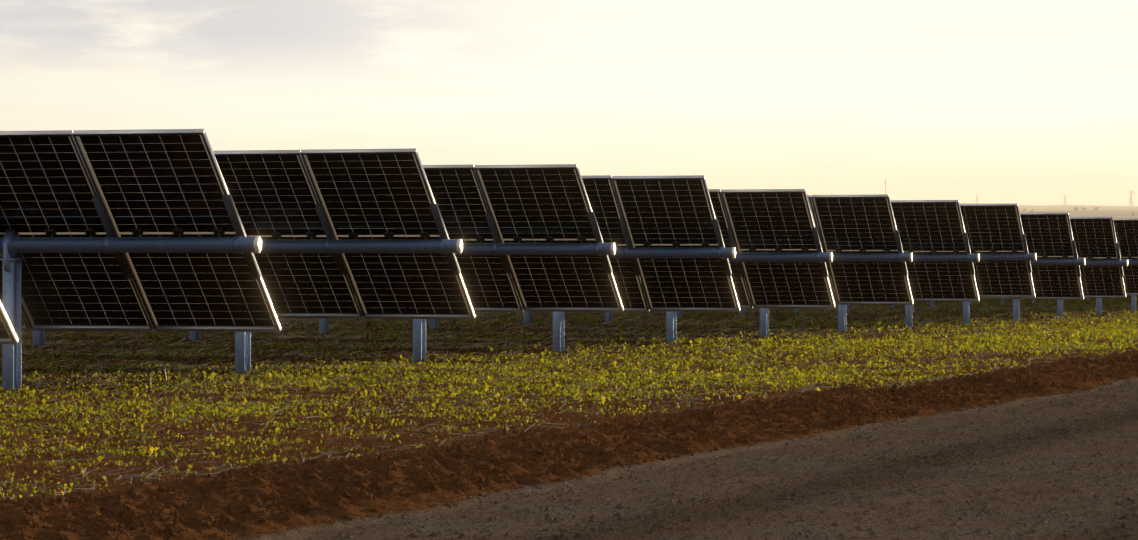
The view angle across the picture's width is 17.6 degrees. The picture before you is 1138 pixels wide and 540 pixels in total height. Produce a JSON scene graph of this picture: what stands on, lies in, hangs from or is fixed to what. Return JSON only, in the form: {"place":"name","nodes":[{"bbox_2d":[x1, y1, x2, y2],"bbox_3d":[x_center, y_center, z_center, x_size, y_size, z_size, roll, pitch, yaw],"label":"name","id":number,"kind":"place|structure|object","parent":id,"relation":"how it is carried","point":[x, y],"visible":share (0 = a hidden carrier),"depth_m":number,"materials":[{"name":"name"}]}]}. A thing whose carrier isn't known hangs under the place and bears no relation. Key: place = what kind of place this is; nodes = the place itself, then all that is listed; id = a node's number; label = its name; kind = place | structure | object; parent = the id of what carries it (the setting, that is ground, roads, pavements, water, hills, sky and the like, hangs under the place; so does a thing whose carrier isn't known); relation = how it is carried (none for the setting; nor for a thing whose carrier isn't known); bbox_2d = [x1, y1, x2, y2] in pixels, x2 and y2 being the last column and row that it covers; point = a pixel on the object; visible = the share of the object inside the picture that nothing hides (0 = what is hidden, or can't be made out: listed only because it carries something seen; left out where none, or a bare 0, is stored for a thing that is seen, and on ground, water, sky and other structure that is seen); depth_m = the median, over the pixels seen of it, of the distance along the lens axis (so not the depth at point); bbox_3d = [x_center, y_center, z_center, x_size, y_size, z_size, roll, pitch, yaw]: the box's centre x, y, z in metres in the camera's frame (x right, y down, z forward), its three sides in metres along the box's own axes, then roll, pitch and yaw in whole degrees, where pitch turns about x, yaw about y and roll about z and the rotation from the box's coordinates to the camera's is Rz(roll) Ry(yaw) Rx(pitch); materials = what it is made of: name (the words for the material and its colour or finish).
{"place":"outdoors","nodes":[
{"label":"outdoors","id":0,"kind":"place"},
{"bbox_2d":[28,311,581,331],"bbox_3d":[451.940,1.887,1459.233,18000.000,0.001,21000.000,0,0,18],"label":"ground","id":1,"kind":"structure","parent":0,"point":[285,319],"depth_m":80.69,"materials":[{"name":"brown soil"}]},
{"bbox_2d":[0,301,18,343],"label":"tracker row","id":2,"kind":"object","parent":1,"relation":"on","point":[8,334],"visible":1,"depth_m":25.90,"materials":[{"name":"metal"}]},
{"bbox_2d":[0,129,280,389],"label":"tracker row","id":3,"kind":"object","parent":1,"relation":"on","point":[123,230],"visible":0.98,"depth_m":30.19,"materials":[{"name":"glass"}]},
{"bbox_2d":[213,148,475,373],"bbox_3d":[-22.979,0.066,41.499,46.156,2.418,1.714,0,0,18],"label":"tracker row","id":4,"kind":"object","parent":1,"relation":"on","point":[352,233],"visible":0.42,"depth_m":34.79,"materials":[{"name":"glass"}]},
{"bbox_2d":[33,175,739,352],"bbox_3d":[-19.997,0.068,50.881,46.156,2.425,1.677,0,0,18],"label":"tracker row","id":5,"kind":"object","parent":1,"relation":"on","point":[673,252],"visible":0.21,"depth_m":44.08,"materials":[{"name":"glass"}]},
{"bbox_2d":[189,189,834,342],"bbox_3d":[-18.507,0.100,55.567,46.156,2.365,1.737,0,0,18],"label":"tracker row","id":6,"kind":"object","parent":1,"relation":"on","point":[782,258],"visible":0.15,"depth_m":48.73,"materials":[{"name":"glass"}]},
{"bbox_2d":[413,164,623,361],"bbox_3d":[-21.489,0.070,46.188,46.156,2.415,1.728,0,0,18],"label":"tracker row","id":7,"kind":"object","parent":1,"relation":"on","point":[530,236],"visible":0.29,"depth_m":39.42,"materials":[{"name":"glass"}]},
{"bbox_2d":[319,194,913,337],"bbox_3d":[-17.016,0.090,60.259,46.156,2.392,1.708,0,0,18],"label":"tracker row","id":8,"kind":"object","parent":1,"relation":"on","point":[859,237],"visible":0.12,"depth_m":53.41,"materials":[{"name":"glass"}]},
{"bbox_2d":[429,200,979,331],"bbox_3d":[-15.524,0.083,64.949,46.156,2.410,1.696,0,0,18],"label":"tracker row","id":9,"kind":"object","parent":1,"relation":"on","point":[934,241],"visible":0.1,"depth_m":58.09,"materials":[{"name":"glass"}]},
{"bbox_2d":[359,217,1127,321],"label":"tracker row","id":10,"kind":"object","parent":1,"relation":"on","point":[1098,250],"visible":0.02,"depth_m":72.12,"materials":[{"name":"metal"}]},
{"bbox_2d":[523,204,1036,327],"bbox_3d":[-14.034,0.072,69.638,46.156,2.438,1.704,0,0,18],"label":"tracker row","id":11,"kind":"object","parent":1,"relation":"on","point":[998,244],"visible":0.06,"depth_m":62.76,"materials":[{"name":"glass"}]},
{"bbox_2d":[508,298,1101,314],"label":"tracker row","id":12,"kind":"object","parent":1,"relation":"on","point":[1098,306],"depth_m":81.92,"materials":[{"name":"metal"}]},
{"bbox_2d":[605,212,1085,323],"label":"tracker row","id":13,"kind":"object","parent":1,"relation":"on","point":[1055,265],"depth_m":67.44,"materials":[{"name":"glass"}]},
{"bbox_2d":[575,295,1135,312],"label":"tracker row","id":14,"kind":"object","parent":1,"relation":"on","point":[1133,302],"depth_m":86.61,"materials":[{"name":"metal"}]},
{"bbox_2d":[739,219,1137,317],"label":"tracker row","id":15,"kind":"object","parent":1,"relation":"on","point":[1126,231],"visible":0.02,"depth_m":76.80,"materials":[{"name":"glass"}]},
{"bbox_2d":[0,295,1137,539],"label":"dirt","id":16,"kind":"structure","parent":0,"point":[398,509],"depth_m":17.68,"materials":[{"name":"soil"}]},
{"bbox_2d":[0,309,1137,539],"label":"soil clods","id":17,"kind":"object","parent":16,"relation":"on","point":[372,443],"visible":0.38,"depth_m":24.50,"materials":[{"name":"brown soil"}]},
{"bbox_2d":[0,297,1137,500],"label":"seedlings","id":18,"kind":"object","parent":16,"relation":"on","point":[842,346],"visible":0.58,"depth_m":36.05,"materials":[{"name":"green plant"}]},
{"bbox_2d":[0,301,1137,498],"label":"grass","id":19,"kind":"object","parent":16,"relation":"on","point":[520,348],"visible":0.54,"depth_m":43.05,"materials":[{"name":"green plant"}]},
{"bbox_2d":[194,379,1137,539],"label":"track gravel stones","id":20,"kind":"object","parent":16,"relation":"on","point":[630,477],"visible":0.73,"depth_m":17.37,"materials":[{"name":"gravel"}]},
{"bbox_2d":[0,0,1137,205],"label":"sky","id":21,"kind":"structure","parent":0,"point":[1020,102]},
{"bbox_2d":[959,203,1137,218],"bbox_3d":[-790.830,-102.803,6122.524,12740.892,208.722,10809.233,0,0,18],"label":"distant ground","id":22,"kind":"structure","parent":0,"point":[1119,212],"depth_m":3836.81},
{"bbox_2d":[1022,207,1134,215],"bbox_3d":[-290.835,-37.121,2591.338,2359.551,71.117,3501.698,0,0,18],"label":"distant vegetation shrubs","id":23,"kind":"object","parent":22,"relation":"on","point":[1083,208],"visible":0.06,"depth_m":3269.36,"materials":[{"name":"grey plant"}]},
{"bbox_2d":[1127,190,1134,208],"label":"pylon","id":24,"kind":"object","parent":22,"relation":"on","point":[1131,199],"visible":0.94,"depth_m":5140.18,"materials":[{"name":"silver metal"}]}
]}

